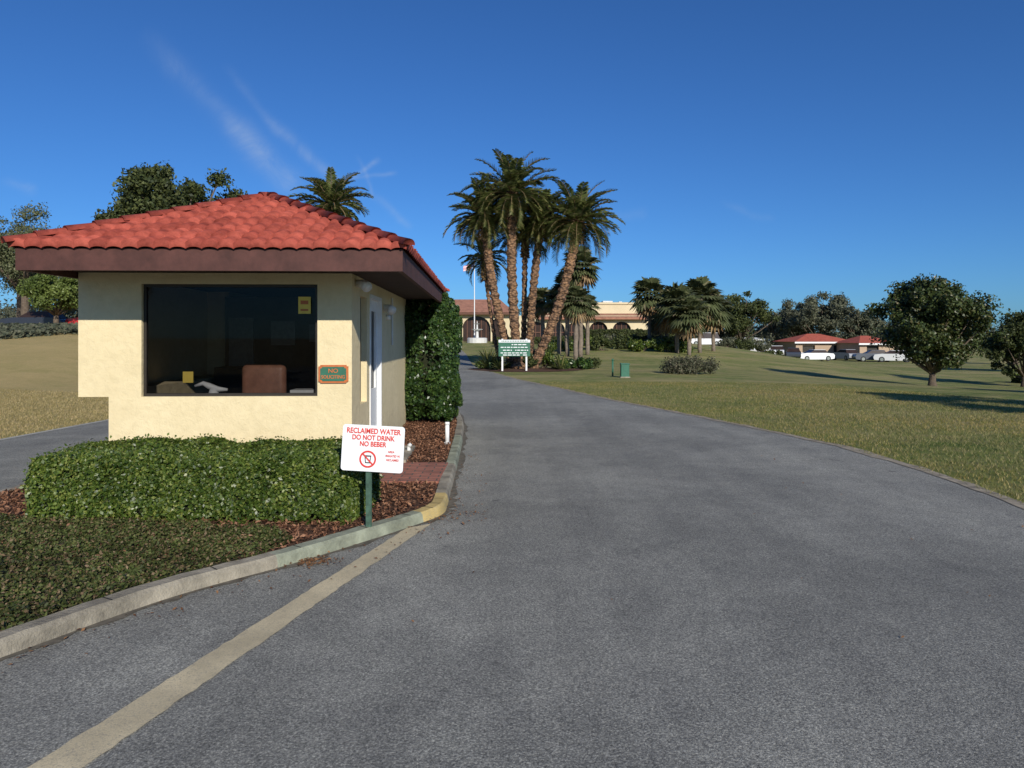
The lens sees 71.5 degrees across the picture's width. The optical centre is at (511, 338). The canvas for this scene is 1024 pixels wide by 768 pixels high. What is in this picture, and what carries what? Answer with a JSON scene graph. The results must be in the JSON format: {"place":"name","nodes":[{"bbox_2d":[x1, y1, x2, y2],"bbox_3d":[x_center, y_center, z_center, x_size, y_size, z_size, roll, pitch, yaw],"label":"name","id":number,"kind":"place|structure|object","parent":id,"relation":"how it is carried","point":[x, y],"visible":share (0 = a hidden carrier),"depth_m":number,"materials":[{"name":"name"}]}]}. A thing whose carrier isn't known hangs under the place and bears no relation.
{"place":"outdoors","nodes":[
{"label":"outdoors","id":0,"kind":"place"},
{"bbox_2d":[0,388,108,437],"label":"grass","id":1,"kind":"structure","parent":0,"point":[54,403],"depth_m":15.61,"materials":[{"name":"plant"}]},
{"bbox_2d":[487,356,507,368],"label":"agave plant","id":2,"kind":"object","parent":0,"point":[498,365],"visible":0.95,"depth_m":34.50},
{"bbox_2d":[0,350,1023,767],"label":"asphalt road","id":3,"kind":"structure","parent":0,"point":[642,586],"depth_m":3.89,"materials":[{"name":"asphalt"}]},
{"bbox_2d":[0,419,108,439],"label":"lane edge line","id":4,"kind":"object","parent":3,"relation":"on","point":[53,429],"visible":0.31,"depth_m":12.24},
{"bbox_2d":[28,524,429,767],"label":"painted lane stripe","id":5,"kind":"object","parent":3,"relation":"on","point":[83,749],"visible":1,"depth_m":3.34,"materials":[{"name":"beige paint"}]},
{"bbox_2d":[0,411,467,660],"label":"traffic island","id":6,"kind":"structure","parent":3,"relation":"on","point":[59,625],"depth_m":4.85,"materials":[{"name":"concrete"}]},
{"bbox_2d":[0,513,294,630],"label":"groundcover plants","id":7,"kind":"object","parent":6,"relation":"on","point":[211,542],"visible":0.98,"depth_m":4.92,"materials":[{"name":"green plant"}]},
{"bbox_2d":[19,433,383,525],"bbox_3d":[-2.659,1.220,6.359,2.929,0.657,1.239,0,0,3],"label":"clipped hedge","id":8,"kind":"object","parent":6,"relation":"on","point":[206,477],"visible":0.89,"depth_m":5.85,"materials":[{"name":"green plant"}]},
{"bbox_2d":[0,192,449,462],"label":"guard booth","id":9,"kind":"object","parent":6,"relation":"on","point":[238,317],"visible":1,"depth_m":7.47,"materials":[{"name":"beige paint"}]},
{"bbox_2d":[143,284,360,401],"bbox_3d":[-2.689,0.090,7.643,2.296,1.320,0.739,0,0,-25],"label":"window frame","id":10,"kind":"structure","parent":9,"relation":"in","point":[145,286],"depth_m":7.49,"materials":[{"name":"brown metal"}]},
{"bbox_2d":[318,365,348,382],"bbox_3d":[-1.879,0.375,7.477,0.310,0.190,0.030,0,0,-2],"label":"wall plaque","id":11,"kind":"object","parent":9,"relation":"attached to","point":[333,373],"depth_m":7.47,"materials":[{"name":"metal"}]},
{"bbox_2d":[371,300,376,425],"bbox_3d":[-1.819,0.495,9.121,0.045,1.970,0.850,0,0,-2],"label":"door leaf","id":12,"kind":"structure","parent":9,"relation":"in","point":[373,303],"depth_m":9.43,"materials":[{"name":"white paint"}]},
{"bbox_2d":[0,417,456,559],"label":"mulch chips","id":13,"kind":"object","parent":6,"relation":"on","point":[418,446],"visible":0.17,"depth_m":6.71,"materials":[{"name":"wood"}]},
{"bbox_2d":[341,424,404,526],"bbox_3d":[-1.104,1.117,5.651,0.513,0.867,0.047,0,0,4],"label":"reclaimed water sign","id":14,"kind":"object","parent":6,"relation":"on","point":[369,449],"visible":1,"depth_m":5.64,"materials":[{"name":"white metal"}]},
{"bbox_2d":[379,462,447,482],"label":"brick walkway","id":15,"kind":"structure","parent":6,"relation":"on","point":[424,471],"depth_m":7.88,"materials":[{"name":"brick"}]},
{"bbox_2d":[404,292,463,421],"bbox_3d":[-1.539,0.316,13.127,1.347,2.478,1.660,0,0,0],"label":"tall bush","id":16,"kind":"object","parent":6,"relation":"on","point":[433,342],"visible":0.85,"depth_m":12.51,"materials":[{"name":"green plant"}]},
{"bbox_2d":[444,422,449,444],"bbox_3d":[-0.930,1.360,10.200,0.100,0.320,0.100,0,0,0],"label":"white marker post","id":17,"kind":"object","parent":6,"relation":"on","point":[447,424],"visible":0.86,"depth_m":10.17,"materials":[{"name":"paint"}]},
{"bbox_2d":[1,425,1023,672],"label":"fallen leaves","id":18,"kind":"object","parent":3,"relation":"on","point":[311,561],"visible":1,"depth_m":5.05,"materials":[{"name":"brown plant"}]},
{"bbox_2d":[0,332,1023,503],"bbox_3d":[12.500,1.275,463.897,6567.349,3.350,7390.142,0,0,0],"label":"lawn ground","id":19,"kind":"structure","parent":0,"point":[41,363],"depth_m":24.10,"materials":[{"name":"green plant"}]},
{"bbox_2d":[0,217,62,315],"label":"sparse tree","id":20,"kind":"object","parent":19,"relation":"on","point":[10,273],"visible":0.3,"depth_m":53.12,"materials":[{"name":"green plant"}]},
{"bbox_2d":[0,200,62,316],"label":"sparse tree","id":21,"kind":"object","parent":19,"relation":"on","point":[34,214],"visible":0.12,"depth_m":60.18,"materials":[{"name":"green plant"}]},
{"bbox_2d":[0,311,68,323],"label":"parked car","id":22,"kind":"object","parent":19,"relation":"on","point":[37,317],"visible":0.18,"depth_m":49.22,"materials":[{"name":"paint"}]},
{"bbox_2d":[0,322,77,339],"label":"bank groundcover","id":23,"kind":"object","parent":19,"relation":"on","point":[14,330],"visible":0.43,"depth_m":30.61,"materials":[{"name":"plant"}]},
{"bbox_2d":[0,295,77,318],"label":"distant trees","id":24,"kind":"object","parent":19,"relation":"on","point":[73,313],"visible":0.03,"depth_m":72.60,"materials":[{"name":"green plant"}]},
{"bbox_2d":[14,273,77,323],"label":"leafy tree","id":25,"kind":"object","parent":19,"relation":"on","point":[42,290],"visible":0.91,"depth_m":46.67,"materials":[{"name":"green plant"}]},
{"bbox_2d":[95,197,128,217],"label":"oak tree","id":26,"kind":"object","parent":19,"relation":"on","point":[116,207],"visible":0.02,"depth_m":37.88,"materials":[{"name":"green plant"}]},
{"bbox_2d":[92,160,247,219],"bbox_3d":[-17.084,-4.470,36.279,6.307,8.680,6.942,0,0,44],"label":"oak tree","id":27,"kind":"object","parent":19,"relation":"on","point":[139,196],"visible":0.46,"depth_m":34.28,"materials":[{"name":"green plant"}]},
{"bbox_2d":[288,167,373,220],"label":"date palm","id":28,"kind":"object","parent":19,"relation":"on","point":[333,194],"visible":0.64,"depth_m":29.49,"materials":[{"name":"green plant"}]},
{"bbox_2d":[463,264,474,337],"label":"flagpole","id":29,"kind":"object","parent":19,"relation":"on","point":[464,268],"visible":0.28,"depth_m":79.95,"materials":[{"name":"metal"}]},
{"bbox_2d":[467,322,486,342],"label":"tiered fountain","id":30,"kind":"object","parent":19,"relation":"on","point":[477,339],"visible":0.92,"depth_m":77.31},
{"bbox_2d":[0,302,1000,348],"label":"distant trees","id":31,"kind":"object","parent":19,"relation":"on","point":[832,331],"visible":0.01,"depth_m":199.51,"materials":[{"name":"green plant"}]},
{"bbox_2d":[492,337,540,343],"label":"boundary hedge","id":32,"kind":"object","parent":19,"relation":"on","point":[537,340],"visible":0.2,"depth_m":73.45,"materials":[{"name":"green plant"}]},
{"bbox_2d":[469,367,583,371],"bbox_3d":[0.700,1.530,36.200,6.145,0.100,5.172,0,0,0],"label":"mulch bed","id":33,"kind":"object","parent":19,"relation":"on","point":[546,369],"visible":0.66,"depth_m":34.90,"materials":[{"name":"wood"}]},
{"bbox_2d":[454,234,507,357],"bbox_3d":[-1.422,-1.916,37.998,3.149,7.087,2.991,0,0,-22],"label":"date palm","id":34,"kind":"object","parent":33,"relation":"on","point":[478,257],"visible":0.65,"depth_m":37.88,"materials":[{"name":"green plant"}]},
{"bbox_2d":[475,360,488,368],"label":"bed shrub","id":35,"kind":"object","parent":33,"relation":"on","point":[477,365],"visible":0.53,"depth_m":36.39,"materials":[{"name":"green plant"}]},
{"bbox_2d":[443,175,524,367],"bbox_3d":[-1.415,-3.194,35.955,4.280,9.742,4.556,0,0,0],"label":"date palm","id":36,"kind":"object","parent":33,"relation":"on","point":[484,226],"visible":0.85,"depth_m":35.77,"materials":[{"name":"green plant"}]},
{"bbox_2d":[469,347,503,368],"bbox_3d":[-1.313,0.993,35.976,2.340,1.154,2.404,0,0,0],"label":"agave plant","id":37,"kind":"object","parent":33,"relation":"on","point":[489,354],"visible":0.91,"depth_m":35.87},
{"bbox_2d":[486,357,500,369],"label":"bed shrub","id":38,"kind":"object","parent":33,"relation":"on","point":[491,364],"visible":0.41,"depth_m":35.47,"materials":[{"name":"green plant"}]},
{"bbox_2d":[459,148,559,368],"bbox_3d":[-0.090,-3.876,35.520,4.646,11.017,4.887,0,0,31],"label":"date palm","id":39,"kind":"object","parent":33,"relation":"on","point":[512,183],"visible":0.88,"depth_m":35.16,"materials":[{"name":"green plant"}]},
{"bbox_2d":[499,339,529,370],"bbox_3d":[0.115,0.835,34.179,1.520,1.630,0.122,0,0,-2],"label":"entrance sign","id":40,"kind":"object","parent":33,"relation":"on","point":[514,347],"visible":0.98,"depth_m":34.13,"materials":[{"name":"metal"}]},
{"bbox_2d":[496,211,554,339],"bbox_3d":[0.784,-2.509,37.432,3.659,8.222,3.541,0,0,0],"label":"date palm","id":41,"kind":"object","parent":33,"relation":"on","point":[524,254],"visible":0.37,"depth_m":37.47,"materials":[{"name":"green plant"}]},
{"bbox_2d":[523,353,537,367],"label":"bed shrub","id":42,"kind":"object","parent":33,"relation":"on","point":[531,361],"visible":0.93,"depth_m":35.58,"materials":[{"name":"green plant"}]},
{"bbox_2d":[500,188,566,354],"bbox_3d":[1.424,-3.060,36.805,4.036,9.324,3.870,0,0,37],"label":"date palm","id":43,"kind":"object","parent":33,"relation":"on","point":[534,276],"visible":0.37,"depth_m":36.60,"materials":[{"name":"green plant"}]},
{"bbox_2d":[533,349,555,367],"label":"bed shrub","id":44,"kind":"object","parent":33,"relation":"on","point":[547,359],"visible":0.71,"depth_m":36.07,"materials":[{"name":"green plant"}]},
{"bbox_2d":[548,358,567,368],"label":"bed shrub","id":45,"kind":"object","parent":33,"relation":"on","point":[564,363],"visible":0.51,"depth_m":35.79,"materials":[{"name":"green plant"}]},
{"bbox_2d":[545,353,572,368],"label":"agave plant","id":46,"kind":"object","parent":33,"relation":"on","point":[559,364],"visible":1,"depth_m":34.92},
{"bbox_2d":[562,358,576,368],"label":"bed shrub","id":47,"kind":"object","parent":33,"relation":"on","point":[571,361],"visible":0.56,"depth_m":36.35,"materials":[{"name":"green plant"}]},
{"bbox_2d":[527,178,625,367],"bbox_3d":[3.261,-3.150,36.003,5.006,9.740,4.725,0,0,0],"label":"date palm","id":48,"kind":"object","parent":33,"relation":"on","point":[579,218],"visible":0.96,"depth_m":35.54,"materials":[{"name":"green plant"}]},
{"bbox_2d":[574,357,593,368],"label":"bed shrub","id":49,"kind":"object","parent":33,"relation":"on","point":[583,363],"visible":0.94,"depth_m":36.50,"materials":[{"name":"green plant"}]},
{"bbox_2d":[518,297,540,349],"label":"sabal palm","id":50,"kind":"object","parent":19,"relation":"on","point":[537,317],"visible":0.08,"depth_m":61.76,"materials":[{"name":"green plant"}]},
{"bbox_2d":[527,287,550,341],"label":"sabal palm","id":51,"kind":"object","parent":19,"relation":"on","point":[540,301],"visible":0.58,"depth_m":59.52,"materials":[{"name":"green plant"}]},
{"bbox_2d":[454,299,647,340],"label":"clubhouse","id":52,"kind":"structure","parent":19,"relation":"on","point":[617,315],"depth_m":91.20,"materials":[{"name":"paint"}]},
{"bbox_2d":[547,340,556,351],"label":"garden shrub","id":53,"kind":"object","parent":19,"relation":"on","point":[553,345],"visible":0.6,"depth_m":59.73,"materials":[{"name":"green plant"}]},
{"bbox_2d":[542,288,564,354],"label":"sabal palm","id":54,"kind":"object","parent":19,"relation":"on","point":[550,302],"visible":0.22,"depth_m":55.85,"materials":[{"name":"green plant"}]},
{"bbox_2d":[547,271,583,355],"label":"sabal palm","id":55,"kind":"object","parent":19,"relation":"on","point":[558,279],"visible":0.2,"depth_m":53.85,"materials":[{"name":"green plant"}]},
{"bbox_2d":[561,340,583,350],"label":"garden shrub","id":56,"kind":"object","parent":19,"relation":"on","point":[570,346],"visible":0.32,"depth_m":61.43,"materials":[{"name":"green plant"}]},
{"bbox_2d":[561,285,592,359],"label":"sabal palm","id":57,"kind":"object","parent":19,"relation":"on","point":[575,312],"visible":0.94,"depth_m":49.58,"materials":[{"name":"green plant"}]},
{"bbox_2d":[560,245,602,357],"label":"sabal palm","id":58,"kind":"object","parent":19,"relation":"on","point":[585,273],"visible":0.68,"depth_m":51.46,"materials":[{"name":"green plant"}]},
{"bbox_2d":[577,294,600,354],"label":"sabal palm","id":59,"kind":"object","parent":19,"relation":"on","point":[594,313],"visible":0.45,"depth_m":55.81,"materials":[{"name":"green plant"}]},
{"bbox_2d":[586,356,601,368],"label":"bed shrub","id":60,"kind":"object","parent":19,"relation":"on","point":[596,363],"visible":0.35,"depth_m":37.11,"materials":[{"name":"green plant"}]},
{"bbox_2d":[590,333,614,350],"bbox_3d":[7.834,0.319,61.815,2.241,1.660,1.422,0,0,20],"label":"garden shrub","id":61,"kind":"object","parent":19,"relation":"on","point":[598,341],"visible":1,"depth_m":61.58,"materials":[{"name":"green plant"}]},
{"bbox_2d":[551,335,691,345],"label":"boundary hedge","id":62,"kind":"object","parent":19,"relation":"on","point":[572,338],"visible":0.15,"depth_m":69.49,"materials":[{"name":"green plant"}]},
{"bbox_2d":[619,363,629,377],"bbox_3d":[4.600,1.325,29.000,0.400,0.610,0.340,0,0,0],"label":"utility pedestal","id":63,"kind":"object","parent":19,"relation":"on","point":[624,370],"visible":0.99,"depth_m":28.86,"materials":[{"name":"metal"}]},
{"bbox_2d":[612,332,643,349],"bbox_3d":[10.278,0.355,64.398,2.936,1.915,2.463,0,0,-21],"label":"garden shrub","id":64,"kind":"object","parent":19,"relation":"on","point":[621,341],"visible":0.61,"depth_m":63.92,"materials":[{"name":"green plant"}]},
{"bbox_2d":[583,328,674,336],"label":"boundary hedge","id":65,"kind":"object","parent":19,"relation":"on","point":[611,331],"visible":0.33,"depth_m":81.50,"materials":[{"name":"green plant"}]},
{"bbox_2d":[626,337,657,351],"bbox_3d":[10.974,0.649,60.498,2.759,1.600,1.973,0,0,-16],"label":"garden shrub","id":66,"kind":"object","parent":19,"relation":"on","point":[635,345],"visible":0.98,"depth_m":60.00,"materials":[{"name":"green plant"}]},
{"bbox_2d":[628,276,665,338],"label":"sabal palm","id":67,"kind":"object","parent":19,"relation":"on","point":[645,303],"visible":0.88,"depth_m":65.25,"materials":[{"name":"green plant"}]},
{"bbox_2d":[644,333,668,349],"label":"garden shrub","id":68,"kind":"object","parent":19,"relation":"on","point":[649,337],"visible":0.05,"depth_m":65.20,"materials":[{"name":"green plant"}]},
{"bbox_2d":[643,319,670,335],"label":"sabal palm","id":69,"kind":"object","parent":19,"relation":"on","point":[653,332],"visible":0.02,"depth_m":69.73,"materials":[{"name":"green plant"}]},
{"bbox_2d":[646,292,672,336],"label":"sabal palm","id":70,"kind":"object","parent":19,"relation":"on","point":[656,322],"visible":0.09,"depth_m":65.47,"materials":[{"name":"green plant"}]},
{"bbox_2d":[654,336,686,352],"bbox_3d":[13.327,0.629,60.687,2.766,1.642,2.254,0,0,34],"label":"garden shrub","id":71,"kind":"object","parent":19,"relation":"on","point":[665,344],"visible":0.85,"depth_m":60.42,"materials":[{"name":"green plant"}]},
{"bbox_2d":[649,281,699,352],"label":"sabal palm","id":72,"kind":"object","parent":19,"relation":"on","point":[673,293],"visible":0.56,"depth_m":59.55,"materials":[{"name":"green plant"}]},
{"bbox_2d":[681,341,693,352],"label":"garden shrub","id":73,"kind":"object","parent":19,"relation":"on","point":[685,348],"visible":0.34,"depth_m":60.96,"materials":[{"name":"green plant"}]},
{"bbox_2d":[666,295,710,354],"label":"sabal palm","id":74,"kind":"object","parent":19,"relation":"on","point":[687,326],"visible":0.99,"depth_m":57.38,"materials":[{"name":"green plant"}]},
{"bbox_2d":[659,354,720,374],"bbox_3d":[8.275,1.344,32.946,2.893,1.310,2.325,0,0,0],"label":"lawn shrub","id":75,"kind":"object","parent":19,"relation":"on","point":[687,364],"visible":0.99,"depth_m":32.48,"materials":[{"name":"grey plant"}]},
{"bbox_2d":[670,276,727,352],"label":"sabal palm","id":76,"kind":"object","parent":19,"relation":"on","point":[702,286],"visible":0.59,"depth_m":61.21,"materials":[{"name":"green plant"}]},
{"bbox_2d":[691,333,720,345],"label":"parked car","id":77,"kind":"object","parent":19,"relation":"on","point":[706,338],"visible":0.46,"depth_m":99.18,"materials":[{"name":"paint"}]},
{"bbox_2d":[702,292,734,350],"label":"sabal palm","id":78,"kind":"object","parent":19,"relation":"on","point":[714,324],"visible":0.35,"depth_m":65.33,"materials":[{"name":"green plant"}]},
{"bbox_2d":[716,336,734,346],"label":"garden shrub","id":79,"kind":"object","parent":19,"relation":"on","point":[727,341],"visible":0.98,"depth_m":84.58,"materials":[{"name":"green plant"}]},
{"bbox_2d":[682,328,780,347],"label":"distant trees","id":80,"kind":"object","parent":19,"relation":"on","point":[723,334],"visible":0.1,"depth_m":113.11,"materials":[{"name":"green plant"}]},
{"bbox_2d":[734,337,756,349],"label":"garden shrub","id":81,"kind":"object","parent":19,"relation":"on","point":[746,345],"visible":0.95,"depth_m":84.62,"materials":[{"name":"green plant"}]},
{"bbox_2d":[716,291,781,340],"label":"oak tree","id":82,"kind":"object","parent":19,"relation":"on","point":[743,311],"visible":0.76,"depth_m":110.08,"materials":[{"name":"green plant"}]},
{"bbox_2d":[755,343,770,351],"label":"garden shrub","id":83,"kind":"object","parent":19,"relation":"on","point":[760,347],"visible":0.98,"depth_m":84.47,"materials":[{"name":"green plant"}]},
{"bbox_2d":[755,308,792,341],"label":"oak tree","id":84,"kind":"object","parent":19,"relation":"on","point":[771,328],"visible":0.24,"depth_m":134.01,"materials":[{"name":"green plant"}]},
{"bbox_2d":[764,349,783,354],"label":"garden shrub","id":85,"kind":"object","parent":19,"relation":"on","point":[778,352],"visible":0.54,"depth_m":84.83,"materials":[{"name":"green plant"}]},
{"bbox_2d":[770,346,784,355],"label":"parked car","id":86,"kind":"object","parent":19,"relation":"on","point":[774,348],"visible":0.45,"depth_m":90.68,"materials":[{"name":"paint"}]},
{"bbox_2d":[786,348,800,357],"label":"parked car","id":87,"kind":"object","parent":19,"relation":"on","point":[793,352],"visible":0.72,"depth_m":90.14,"materials":[{"name":"paint"}]},
{"bbox_2d":[776,305,822,338],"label":"oak tree","id":88,"kind":"object","parent":19,"relation":"on","point":[784,326],"visible":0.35,"depth_m":127.21,"materials":[{"name":"green plant"}]},
{"bbox_2d":[724,324,902,349],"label":"distant trees","id":89,"kind":"object","parent":19,"relation":"on","point":[760,335],"visible":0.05,"depth_m":143.70,"materials":[{"name":"green plant"}]},
{"bbox_2d":[796,349,834,360],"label":"parked car","id":90,"kind":"object","parent":19,"relation":"on","point":[821,354],"visible":0.77,"depth_m":90.22,"materials":[{"name":"paint"}]},
{"bbox_2d":[795,343,836,352],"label":"front wall","id":91,"kind":"structure","parent":19,"relation":"on","point":[828,347],"depth_m":105.00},
{"bbox_2d":[776,334,844,341],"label":"roof","id":92,"kind":"structure","parent":91,"relation":"on","point":[812,338],"depth_m":106.59,"materials":[{"name":"tile"}]},
{"bbox_2d":[781,291,856,335],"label":"oak tree","id":93,"kind":"object","parent":19,"relation":"on","point":[837,308],"visible":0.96,"depth_m":123.57,"materials":[{"name":"green plant"}]},
{"bbox_2d":[803,345,836,352],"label":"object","id":94,"kind":"object","parent":19,"relation":"on","point":[806,348],"visible":0.14,"depth_m":105.30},
{"bbox_2d":[776,342,794,355],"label":"side walls","id":95,"kind":"structure","parent":94,"relation":"on","point":[786,345],"depth_m":108.80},
{"bbox_2d":[833,349,857,359],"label":"parked car","id":96,"kind":"object","parent":19,"relation":"on","point":[845,354],"visible":0.64,"depth_m":94.86,"materials":[{"name":"paint"}]},
{"bbox_2d":[830,307,888,338],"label":"oak tree","id":97,"kind":"object","parent":19,"relation":"on","point":[854,325],"visible":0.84,"depth_m":118.58,"materials":[{"name":"green plant"}]},
{"bbox_2d":[851,350,888,361],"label":"parked car","id":98,"kind":"object","parent":19,"relation":"on","point":[866,355],"visible":0.61,"depth_m":89.35,"materials":[{"name":"paint"}]},
{"bbox_2d":[867,345,877,350],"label":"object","id":99,"kind":"object","parent":19,"relation":"on","point":[871,347],"visible":0.07,"depth_m":98.30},
{"bbox_2d":[837,343,858,358],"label":"side walls","id":100,"kind":"structure","parent":99,"relation":"on","point":[847,346],"depth_m":101.27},
{"bbox_2d":[859,345,893,352],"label":"front wall","id":101,"kind":"structure","parent":19,"relation":"on","point":[862,348],"depth_m":98.00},
{"bbox_2d":[836,336,879,342],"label":"roof","id":102,"kind":"structure","parent":101,"relation":"on","point":[861,339],"depth_m":100.18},
{"bbox_2d":[872,350,910,361],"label":"parked car","id":103,"kind":"object","parent":19,"relation":"on","point":[889,355],"visible":0.68,"depth_m":87.42,"materials":[{"name":"paint"}]},
{"bbox_2d":[861,273,1012,385],"bbox_3d":[21.178,-0.412,36.053,6.275,5.817,6.131,0,0,0],"label":"magnolia tree","id":104,"kind":"object","parent":19,"relation":"on","point":[931,321],"visible":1,"depth_m":34.87,"materials":[{"name":"green plant"}]},
{"bbox_2d":[979,308,1023,386],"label":"magnolia tree","id":105,"kind":"object","parent":19,"relation":"on","point":[1014,325],"visible":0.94,"depth_m":42.86,"materials":[{"name":"green plant"}]},
{"bbox_2d":[1010,372,1021,382],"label":"boundary hedge","id":106,"kind":"object","parent":19,"relation":"on","point":[1016,380],"visible":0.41,"depth_m":46.61,"materials":[{"name":"green plant"}]},
{"bbox_2d":[0,0,1023,333],"label":"sky","id":107,"kind":"structure","parent":0,"point":[775,151],"materials":[{"name":"blue"}]},
{"bbox_2d":[493,372,1023,508],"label":"road edge dirt","id":108,"kind":"structure","parent":0,"point":[1012,501],"depth_m":9.55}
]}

